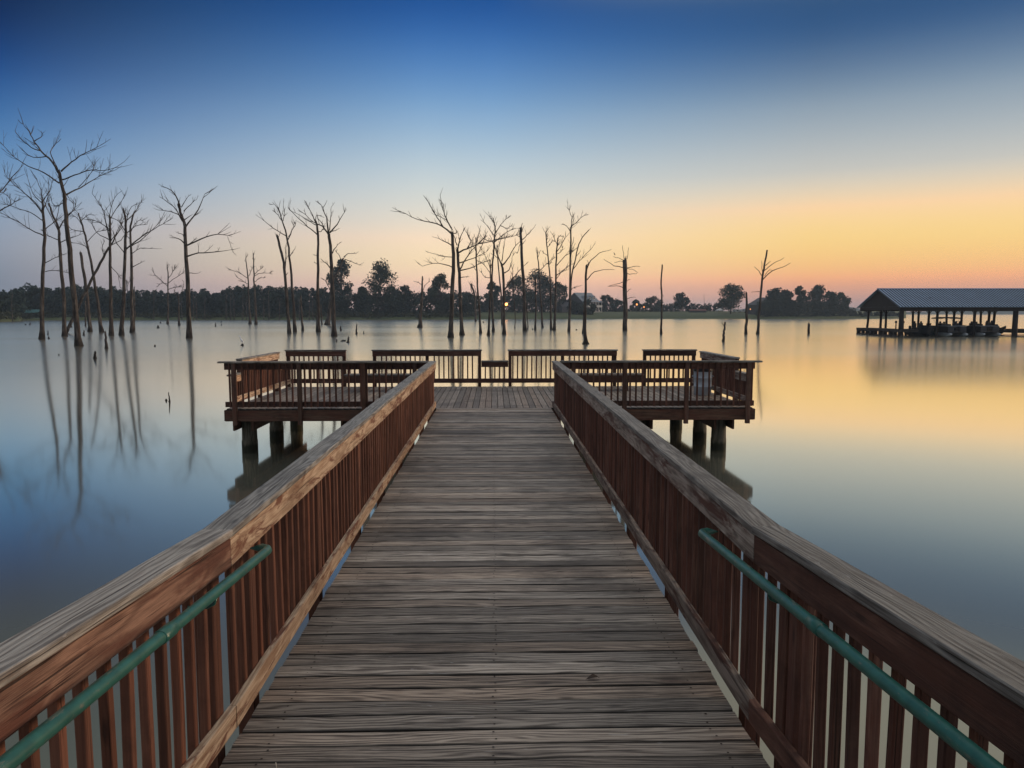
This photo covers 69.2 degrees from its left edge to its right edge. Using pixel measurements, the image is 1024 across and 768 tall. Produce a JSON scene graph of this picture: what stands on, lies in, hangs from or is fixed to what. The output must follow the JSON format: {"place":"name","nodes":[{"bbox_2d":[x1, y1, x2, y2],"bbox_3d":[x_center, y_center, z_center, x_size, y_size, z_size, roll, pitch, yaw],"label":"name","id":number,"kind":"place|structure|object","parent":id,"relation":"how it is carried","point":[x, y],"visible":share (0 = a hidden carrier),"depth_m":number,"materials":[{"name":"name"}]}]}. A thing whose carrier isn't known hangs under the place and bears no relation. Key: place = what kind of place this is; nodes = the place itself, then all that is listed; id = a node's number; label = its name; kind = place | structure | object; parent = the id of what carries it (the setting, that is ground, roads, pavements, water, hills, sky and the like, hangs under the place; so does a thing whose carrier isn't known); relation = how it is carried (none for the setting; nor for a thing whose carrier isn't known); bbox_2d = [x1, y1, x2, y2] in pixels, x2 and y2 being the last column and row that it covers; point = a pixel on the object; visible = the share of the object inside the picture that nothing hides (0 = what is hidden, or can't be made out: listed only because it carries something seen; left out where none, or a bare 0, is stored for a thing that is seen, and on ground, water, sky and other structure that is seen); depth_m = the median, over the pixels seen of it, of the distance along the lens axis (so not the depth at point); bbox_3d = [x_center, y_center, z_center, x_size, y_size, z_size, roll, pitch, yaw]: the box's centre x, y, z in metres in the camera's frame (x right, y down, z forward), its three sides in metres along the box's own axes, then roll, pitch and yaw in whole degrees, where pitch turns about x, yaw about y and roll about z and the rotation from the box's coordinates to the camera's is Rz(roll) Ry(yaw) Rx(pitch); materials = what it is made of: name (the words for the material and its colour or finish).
{"place":"outdoors","nodes":[
{"label":"outdoors","id":0,"kind":"place"},
{"bbox_2d":[0,311,905,320],"bbox_3d":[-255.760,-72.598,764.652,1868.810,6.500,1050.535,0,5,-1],"label":"shore ground","id":1,"kind":"structure","parent":0,"point":[666,315],"depth_m":409.95,"materials":[{"name":"green plant"}]},
{"bbox_2d":[25,309,39,315],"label":"lakeside cabin","id":2,"kind":"object","parent":1,"relation":"on","point":[32,311],"visible":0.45,"depth_m":337.05,"materials":[{"name":"grey"}]},
{"bbox_2d":[0,282,337,316],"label":"woods","id":3,"kind":"object","parent":1,"relation":"on","point":[23,299],"visible":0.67,"depth_m":360.86,"materials":[{"name":"green plant"}]},
{"bbox_2d":[0,310,478,319],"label":"shore brush","id":4,"kind":"object","parent":1,"relation":"on","point":[160,315],"visible":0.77,"depth_m":353.97,"materials":[{"name":"green plant"}]},
{"bbox_2d":[325,259,353,312],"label":"leafy tree","id":5,"kind":"object","parent":1,"relation":"on","point":[338,286],"visible":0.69,"depth_m":373.17,"materials":[{"name":"green plant"}]},
{"bbox_2d":[354,286,374,314],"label":"leafy tree","id":6,"kind":"object","parent":1,"relation":"on","point":[362,290],"visible":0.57,"depth_m":379.30,"materials":[{"name":"green plant"}]},
{"bbox_2d":[360,258,403,310],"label":"leafy tree","id":7,"kind":"object","parent":1,"relation":"on","point":[384,273],"visible":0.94,"depth_m":380.44,"materials":[{"name":"green plant"}]},
{"bbox_2d":[382,286,403,312],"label":"leafy tree","id":8,"kind":"object","parent":1,"relation":"on","point":[389,292],"visible":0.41,"depth_m":384.82,"materials":[{"name":"green plant"}]},
{"bbox_2d":[398,285,413,314],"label":"leafy tree","id":9,"kind":"object","parent":1,"relation":"on","point":[405,290],"visible":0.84,"depth_m":383.99,"materials":[{"name":"green plant"}]},
{"bbox_2d":[425,272,449,314],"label":"leafy tree","id":10,"kind":"object","parent":1,"relation":"on","point":[433,291],"visible":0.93,"depth_m":388.38,"materials":[{"name":"green plant"}]},
{"bbox_2d":[335,290,566,316],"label":"shore thicket","id":11,"kind":"object","parent":1,"relation":"on","point":[376,307],"visible":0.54,"depth_m":386.25,"materials":[{"name":"green plant"}]},
{"bbox_2d":[458,292,476,312],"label":"leafy tree","id":12,"kind":"object","parent":1,"relation":"on","point":[463,308],"visible":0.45,"depth_m":394.12,"materials":[{"name":"green plant"}]},
{"bbox_2d":[483,281,499,302],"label":"leafy tree","id":13,"kind":"object","parent":1,"relation":"on","point":[496,289],"visible":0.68,"depth_m":424.40,"materials":[{"name":"green plant"}]},
{"bbox_2d":[505,274,534,312],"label":"leafy tree","id":14,"kind":"object","parent":1,"relation":"on","point":[517,282],"visible":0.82,"depth_m":435.09,"materials":[{"name":"green plant"}]},
{"bbox_2d":[520,270,554,311],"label":"leafy tree","id":15,"kind":"object","parent":1,"relation":"on","point":[545,284],"visible":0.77,"depth_m":445.12,"materials":[{"name":"green plant"}]},
{"bbox_2d":[551,282,567,312],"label":"leafy tree","id":16,"kind":"object","parent":1,"relation":"on","point":[563,290],"visible":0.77,"depth_m":441.45,"materials":[{"name":"green plant"}]},
{"bbox_2d":[566,300,581,314],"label":"leafy tree","id":17,"kind":"object","parent":1,"relation":"on","point":[575,307],"visible":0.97,"depth_m":425.10,"materials":[{"name":"green plant"}]},
{"bbox_2d":[552,293,601,312],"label":"columned house","id":18,"kind":"structure","parent":1,"relation":"on","point":[577,297],"depth_m":451.12,"materials":[{"name":"grey"}]},
{"bbox_2d":[580,298,596,314],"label":"leafy tree","id":19,"kind":"object","parent":1,"relation":"on","point":[591,309],"visible":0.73,"depth_m":422.74,"materials":[{"name":"green plant"}]},
{"bbox_2d":[599,294,614,311],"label":"leafy tree","id":20,"kind":"object","parent":1,"relation":"on","point":[605,303],"visible":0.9,"depth_m":472.83,"materials":[{"name":"green plant"}]},
{"bbox_2d":[609,298,622,311],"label":"leafy tree","id":21,"kind":"object","parent":1,"relation":"on","point":[616,303],"visible":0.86,"depth_m":478.79,"materials":[{"name":"green plant"}]},
{"bbox_2d":[629,299,642,309],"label":"leafy tree","id":22,"kind":"object","parent":1,"relation":"on","point":[635,301],"visible":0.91,"depth_m":490.35,"materials":[{"name":"green plant"}]},
{"bbox_2d":[642,296,663,311],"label":"leafy tree","id":23,"kind":"object","parent":1,"relation":"on","point":[648,303],"visible":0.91,"depth_m":491.03,"materials":[{"name":"green plant"}]},
{"bbox_2d":[604,302,723,311],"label":"hedge row","id":24,"kind":"object","parent":1,"relation":"on","point":[669,308],"visible":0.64,"depth_m":496.32,"materials":[{"name":"green plant"}]},
{"bbox_2d":[673,292,690,311],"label":"leafy tree","id":25,"kind":"object","parent":1,"relation":"on","point":[679,299],"visible":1,"depth_m":466.25,"materials":[{"name":"green plant"}]},
{"bbox_2d":[716,282,745,313],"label":"leafy tree","id":26,"kind":"object","parent":1,"relation":"on","point":[729,301],"visible":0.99,"depth_m":433.86,"materials":[{"name":"green plant"}]},
{"bbox_2d":[748,297,778,314],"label":"dark barn","id":27,"kind":"structure","parent":1,"relation":"on","point":[752,305],"depth_m":429.94,"materials":[{"name":"grey"}]},
{"bbox_2d":[761,287,789,313],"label":"leafy tree","id":28,"kind":"object","parent":1,"relation":"on","point":[774,295],"visible":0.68,"depth_m":416.69,"materials":[{"name":"green plant"}]},
{"bbox_2d":[780,289,796,314],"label":"leafy tree","id":29,"kind":"object","parent":1,"relation":"on","point":[789,295],"visible":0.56,"depth_m":418.54,"materials":[{"name":"green plant"}]},
{"bbox_2d":[793,285,808,312],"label":"leafy tree","id":30,"kind":"object","parent":1,"relation":"on","point":[801,294],"visible":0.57,"depth_m":420.38,"materials":[{"name":"green plant"}]},
{"bbox_2d":[804,284,831,311],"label":"leafy tree","id":31,"kind":"object","parent":1,"relation":"on","point":[816,292],"visible":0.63,"depth_m":422.04,"materials":[{"name":"green plant"}]},
{"bbox_2d":[755,299,898,316],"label":"point scrub","id":32,"kind":"object","parent":1,"relation":"on","point":[812,305],"visible":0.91,"depth_m":416.03,"materials":[{"name":"green plant"}]},
{"bbox_2d":[820,290,838,314],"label":"leafy tree","id":33,"kind":"object","parent":1,"relation":"on","point":[829,294],"visible":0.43,"depth_m":423.18,"materials":[{"name":"green plant"}]},
{"bbox_2d":[832,292,851,313],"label":"leafy tree","id":34,"kind":"object","parent":1,"relation":"on","point":[843,297],"visible":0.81,"depth_m":420.73,"materials":[{"name":"green plant"}]},
{"bbox_2d":[0,315,1023,767],"bbox_3d":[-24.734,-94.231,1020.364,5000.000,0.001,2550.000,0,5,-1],"label":"lake water","id":35,"kind":"structure","parent":0,"point":[894,463],"depth_m":17.34,"materials":[{"name":"blue liquid"}]},
{"bbox_2d":[0,155,26,210],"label":"dead tree","id":36,"kind":"object","parent":35,"relation":"in","point":[2,192],"visible":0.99,"depth_m":72.14,"materials":[{"name":"brown plant"}]},
{"bbox_2d":[0,160,67,338],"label":"dead tree","id":37,"kind":"object","parent":35,"relation":"in","point":[42,325],"visible":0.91,"depth_m":88.04,"materials":[{"name":"brown plant"}]},
{"bbox_2d":[36,191,83,336],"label":"dead tree","id":38,"kind":"object","parent":35,"relation":"in","point":[64,325],"visible":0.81,"depth_m":98.66,"materials":[{"name":"brown plant"}]},
{"bbox_2d":[0,109,131,345],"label":"dead tree","id":39,"kind":"object","parent":35,"relation":"in","point":[77,337],"visible":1,"depth_m":69.33,"materials":[{"name":"brown plant"}]},
{"bbox_2d":[59,207,111,331],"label":"dead tree","id":40,"kind":"object","parent":35,"relation":"in","point":[100,326],"visible":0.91,"depth_m":119.86,"materials":[{"name":"brown wood"}]},
{"bbox_2d":[79,250,92,331],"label":"dead tree","id":41,"kind":"object","parent":35,"relation":"in","point":[89,329],"visible":0.89,"depth_m":123.96,"materials":[{"name":"wood"}]},
{"bbox_2d":[67,207,129,332],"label":"dead tree","id":42,"kind":"object","parent":35,"relation":"in","point":[88,287],"visible":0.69,"depth_m":115.03,"materials":[{"name":"wood"}]},
{"bbox_2d":[78,183,127,335],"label":"dead tree","id":43,"kind":"object","parent":35,"relation":"in","point":[111,329],"visible":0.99,"depth_m":102.05,"materials":[{"name":"brown plant"}]},
{"bbox_2d":[101,195,173,334],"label":"dead tree","id":44,"kind":"object","parent":35,"relation":"in","point":[121,326],"visible":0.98,"depth_m":103.33,"materials":[{"name":"brown plant"}]},
{"bbox_2d":[120,204,164,332],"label":"dead tree","id":45,"kind":"object","parent":35,"relation":"in","point":[132,329],"visible":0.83,"depth_m":118.26,"materials":[{"name":"brown plant"}]},
{"bbox_2d":[152,263,184,323],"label":"dead tree","id":46,"kind":"object","parent":35,"relation":"in","point":[167,285],"visible":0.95,"depth_m":211.78,"materials":[{"name":"wood"}]},
{"bbox_2d":[174,280,183,324],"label":"dead tree","id":47,"kind":"object","parent":35,"relation":"in","point":[178,304],"visible":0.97,"depth_m":188.38,"materials":[{"name":"wood"}]},
{"bbox_2d":[153,184,240,337],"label":"dead tree","id":48,"kind":"object","parent":35,"relation":"in","point":[188,311],"visible":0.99,"depth_m":91.95,"materials":[{"name":"brown plant"}]},
{"bbox_2d":[227,254,254,323],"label":"dead tree","id":49,"kind":"object","parent":35,"relation":"in","point":[249,313],"visible":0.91,"depth_m":207.65,"materials":[{"name":"wood"}]},
{"bbox_2d":[252,252,271,324],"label":"dead tree","id":50,"kind":"object","parent":35,"relation":"in","point":[255,307],"visible":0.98,"depth_m":203.58,"materials":[{"name":"wood"}]},
{"bbox_2d":[255,199,296,331],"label":"dead tree","id":51,"kind":"object","parent":35,"relation":"in","point":[293,303],"visible":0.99,"depth_m":121.92,"materials":[{"name":"brown plant"}]},
{"bbox_2d":[276,231,291,332],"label":"dead tree","id":52,"kind":"object","parent":35,"relation":"in","point":[286,294],"visible":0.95,"depth_m":114.37,"materials":[{"name":"wood"}]},
{"bbox_2d":[300,295,303,330],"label":"dead tree","id":53,"kind":"object","parent":35,"relation":"in","point":[302,327],"visible":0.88,"depth_m":130.38,"materials":[{"name":"wood"}]},
{"bbox_2d":[288,197,324,331],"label":"dead tree","id":54,"kind":"object","parent":35,"relation":"in","point":[318,328],"visible":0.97,"depth_m":122.11,"materials":[{"name":"brown plant"}]},
{"bbox_2d":[297,201,346,335],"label":"dead tree","id":55,"kind":"object","parent":35,"relation":"in","point":[333,316],"visible":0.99,"depth_m":99.36,"materials":[{"name":"brown plant"}]},
{"bbox_2d":[321,251,359,324],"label":"dead tree","id":56,"kind":"object","parent":35,"relation":"in","point":[327,320],"visible":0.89,"depth_m":196.07,"materials":[{"name":"wood"}]},
{"bbox_2d":[414,276,429,327],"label":"dead tree","id":57,"kind":"object","parent":35,"relation":"in","point":[420,325],"visible":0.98,"depth_m":158.88,"materials":[{"name":"wood"}]},
{"bbox_2d":[394,191,457,337],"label":"dead tree","id":58,"kind":"object","parent":35,"relation":"in","point":[450,327],"visible":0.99,"depth_m":93.70,"materials":[{"name":"brown plant"}]},
{"bbox_2d":[469,283,476,321],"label":"dead tree","id":59,"kind":"object","parent":35,"relation":"in","point":[474,297],"visible":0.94,"depth_m":270.01,"materials":[{"name":"wood"}]},
{"bbox_2d":[466,226,484,332],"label":"dead tree","id":60,"kind":"object","parent":35,"relation":"in","point":[476,269],"visible":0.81,"depth_m":115.83,"materials":[{"name":"wood"}]},
{"bbox_2d":[454,227,512,334],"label":"dead tree","id":61,"kind":"object","parent":35,"relation":"in","point":[461,331],"visible":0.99,"depth_m":105.42,"materials":[{"name":"brown wood"}]},
{"bbox_2d":[477,246,494,334],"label":"dead tree","id":62,"kind":"object","parent":35,"relation":"in","point":[488,330],"visible":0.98,"depth_m":103.76,"materials":[{"name":"wood"}]},
{"bbox_2d":[224,386,754,452],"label":"fishing platform","id":63,"kind":"structure","parent":35,"relation":"in","point":[716,419],"depth_m":16.85,"materials":[{"name":"brown wood"}]},
{"bbox_2d":[227,352,290,401],"bbox_3d":[-6.175,-0.063,18.453,0.154,1.341,4.638,0,5,-1],"label":"platform railing","id":64,"kind":"object","parent":63,"relation":"on","point":[273,356],"visible":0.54,"depth_m":18.05,"materials":[{"name":"beige wood"}]},
{"bbox_2d":[217,361,428,424],"bbox_3d":[-4.059,0.194,16.070,4.495,1.381,0.163,0,5,-1],"label":"platform railing","id":65,"kind":"object","parent":63,"relation":"attached to","point":[363,367],"visible":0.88,"depth_m":16.04,"materials":[{"name":"brown wood"}]},
{"bbox_2d":[344,373,409,380],"bbox_3d":[-3.261,-0.044,19.782,2.330,0.450,0.442,0,5,-1],"label":"wooden bench","id":66,"kind":"object","parent":63,"relation":"on","point":[382,376],"visible":0.35,"depth_m":19.56,"materials":[{"name":"brown wood"}]},
{"bbox_2d":[285,349,696,386],"bbox_3d":[-0.555,-0.304,20.979,11.580,1.342,0.154,0,5,-1],"label":"platform railing","id":67,"kind":"object","parent":63,"relation":"attached to","point":[510,379],"visible":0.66,"depth_m":20.92,"materials":[{"name":"brown wood"}]},
{"bbox_2d":[576,373,643,390],"bbox_3d":[2.322,-0.057,19.916,2.360,0.450,0.442,0,5,-1],"label":"wooden bench","id":68,"kind":"object","parent":63,"relation":"on","point":[590,376],"visible":0.37,"depth_m":19.70,"materials":[{"name":"brown wood"}]},
{"bbox_2d":[559,360,762,423],"bbox_3d":[3.244,0.177,16.246,4.415,1.382,0.163,0,5,-1],"label":"platform railing","id":69,"kind":"object","parent":63,"relation":"attached to","point":[697,365],"visible":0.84,"depth_m":16.23,"materials":[{"name":"brown wood"}]},
{"bbox_2d":[692,369,713,395],"bbox_3d":[4.830,-0.145,18.793,0.487,0.840,0.487,5,8,43],"label":"trash bin","id":70,"kind":"object","parent":63,"relation":"on","point":[700,382],"visible":0.62,"depth_m":18.62,"materials":[{"name":"grey plastic"}]},
{"bbox_2d":[692,351,745,399],"bbox_3d":[5.182,-0.090,18.726,0.152,1.342,4.638,0,5,-1],"label":"platform railing","id":71,"kind":"object","parent":63,"relation":"attached to","point":[705,355],"visible":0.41,"depth_m":17.95,"materials":[{"name":"brown wood"}]},
{"bbox_2d":[219,408,769,767],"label":"walkway","id":72,"kind":"structure","parent":35,"relation":"in","point":[493,597],"depth_m":4.68,"materials":[{"name":"brown wood"}]},
{"bbox_2d":[0,529,271,767],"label":"ramp railing","id":73,"kind":"object","parent":72,"relation":"on","point":[50,661],"visible":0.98,"depth_m":2.66,"materials":[{"name":"brown wood"}]},
{"bbox_2d":[204,361,435,734],"bbox_3d":[-1.564,0.784,9.884,0.153,1.382,12.600,0,5,-1],"label":"walkway railing","id":74,"kind":"object","parent":72,"relation":"on","point":[305,515],"visible":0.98,"depth_m":5.08,"materials":[{"name":"brown wood"}]},
{"bbox_2d":[552,361,779,748],"bbox_3d":[1.089,0.778,9.948,0.148,1.382,12.600,0,5,-1],"label":"walkway railing","id":75,"kind":"object","parent":72,"relation":"on","point":[668,500],"visible":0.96,"depth_m":5.13,"materials":[{"name":"brown wood"}]},
{"bbox_2d":[698,526,1023,767],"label":"ramp railing","id":76,"kind":"object","parent":72,"relation":"on","point":[974,682],"visible":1,"depth_m":2.58,"materials":[{"name":"brown wood"}]},
{"bbox_2d":[496,233,502,323],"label":"dead tree","id":77,"kind":"object","parent":35,"relation":"in","point":[497,248],"visible":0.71,"depth_m":207.27,"materials":[{"name":"wood"}]},
{"bbox_2d":[480,210,522,331],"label":"dead tree","id":78,"kind":"object","parent":35,"relation":"in","point":[492,305],"visible":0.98,"depth_m":122.23,"materials":[{"name":"brown wood"}]},
{"bbox_2d":[488,233,526,333],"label":"dead tree","id":79,"kind":"object","parent":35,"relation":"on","point":[503,308],"visible":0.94,"depth_m":108.97,"materials":[{"name":"brown wood"}]},
{"bbox_2d":[510,265,515,328],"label":"dead tree","id":80,"kind":"object","parent":35,"relation":"in","point":[513,296],"visible":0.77,"depth_m":147.67,"materials":[{"name":"wood"}]},
{"bbox_2d":[516,223,534,330],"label":"dead tree","id":81,"kind":"object","parent":35,"relation":"in","point":[524,326],"visible":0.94,"depth_m":128.09,"materials":[{"name":"brown wood"}]},
{"bbox_2d":[534,276,536,329],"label":"dead tree","id":82,"kind":"object","parent":35,"relation":"in","point":[535,328],"visible":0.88,"depth_m":136.72,"materials":[{"name":"wood"}]},
{"bbox_2d":[533,248,555,327],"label":"dead tree","id":83,"kind":"object","parent":35,"relation":"in","point":[542,325],"visible":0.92,"depth_m":156.25,"materials":[{"name":"wood"}]},
{"bbox_2d":[542,227,554,329],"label":"dead tree","id":84,"kind":"object","parent":35,"relation":"in","point":[546,234],"visible":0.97,"depth_m":137.76,"materials":[{"name":"wood"}]},
{"bbox_2d":[550,231,576,329],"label":"dead tree","id":85,"kind":"object","parent":35,"relation":"in","point":[555,300],"visible":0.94,"depth_m":134.36,"materials":[{"name":"wood"}]},
{"bbox_2d":[562,205,588,331],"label":"dead tree","id":86,"kind":"object","parent":35,"relation":"in","point":[570,254],"visible":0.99,"depth_m":125.01,"materials":[{"name":"wood"}]},
{"bbox_2d":[570,228,595,330],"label":"dead tree","id":87,"kind":"object","parent":35,"relation":"in","point":[575,266],"visible":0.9,"depth_m":131.21,"materials":[{"name":"wood"}]},
{"bbox_2d":[582,250,613,343],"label":"dead tree","id":88,"kind":"object","parent":35,"relation":"in","point":[585,341],"visible":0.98,"depth_m":74.26,"materials":[{"name":"wood"}]},
{"bbox_2d":[604,246,639,330],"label":"dead tree","id":89,"kind":"object","parent":35,"relation":"in","point":[625,304],"visible":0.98,"depth_m":131.32,"materials":[{"name":"brown wood"}]},
{"bbox_2d":[660,264,663,333],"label":"dead tree","id":90,"kind":"object","parent":35,"relation":"in","point":[662,296],"visible":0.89,"depth_m":110.06,"materials":[{"name":"wood"}]},
{"bbox_2d":[721,322,725,341],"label":"dead tree","id":91,"kind":"object","parent":35,"relation":"in","point":[723,335],"visible":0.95,"depth_m":81.28,"materials":[{"name":"wood"}]},
{"bbox_2d":[744,292,747,333],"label":"dead tree","id":92,"kind":"object","parent":35,"relation":"in","point":[746,319],"visible":0.88,"depth_m":110.24,"materials":[{"name":"wood"}]},
{"bbox_2d":[755,250,789,333],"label":"dead tree","id":93,"kind":"object","parent":35,"relation":"in","point":[759,308],"visible":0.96,"depth_m":110.00,"materials":[{"name":"wood"}]},
{"bbox_2d":[904,321,933,335],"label":"motor boat","id":94,"kind":"object","parent":35,"relation":"on","point":[924,330],"visible":0.89,"depth_m":100.82,"materials":[{"name":"grey plastic"}]},
{"bbox_2d":[856,328,1023,336],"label":"dock","id":95,"kind":"object","parent":35,"relation":"on","point":[880,331],"visible":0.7,"depth_m":104.35,"materials":[{"name":"brown wood"}]},
{"bbox_2d":[857,288,1023,336],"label":"boathouse","id":96,"kind":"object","parent":35,"relation":"in","point":[938,300],"visible":0.93,"depth_m":101.85,"materials":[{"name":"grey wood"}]},
{"bbox_2d":[926,317,967,336],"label":"pontoon boat","id":97,"kind":"object","parent":35,"relation":"on","point":[948,330],"visible":0.72,"depth_m":99.66,"materials":[{"name":"metal"}]},
{"bbox_2d":[959,321,1000,336],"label":"pontoon boat","id":98,"kind":"object","parent":35,"relation":"on","point":[986,329],"visible":0.66,"depth_m":99.39,"materials":[{"name":"metal"}]},
{"bbox_2d":[0,0,1023,311],"label":"sky","id":99,"kind":"structure","parent":0,"point":[866,146],"materials":[{"name":"blue"}]},
{"bbox_2d":[688,309,706,311],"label":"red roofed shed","id":100,"kind":"structure","parent":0,"point":[697,310],"depth_m":453.31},
{"bbox_2d":[740,307,1023,314],"bbox_3d":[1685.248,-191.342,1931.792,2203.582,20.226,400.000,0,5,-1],"label":"distant hills","id":101,"kind":"structure","parent":0,"point":[969,313],"depth_m":1722.56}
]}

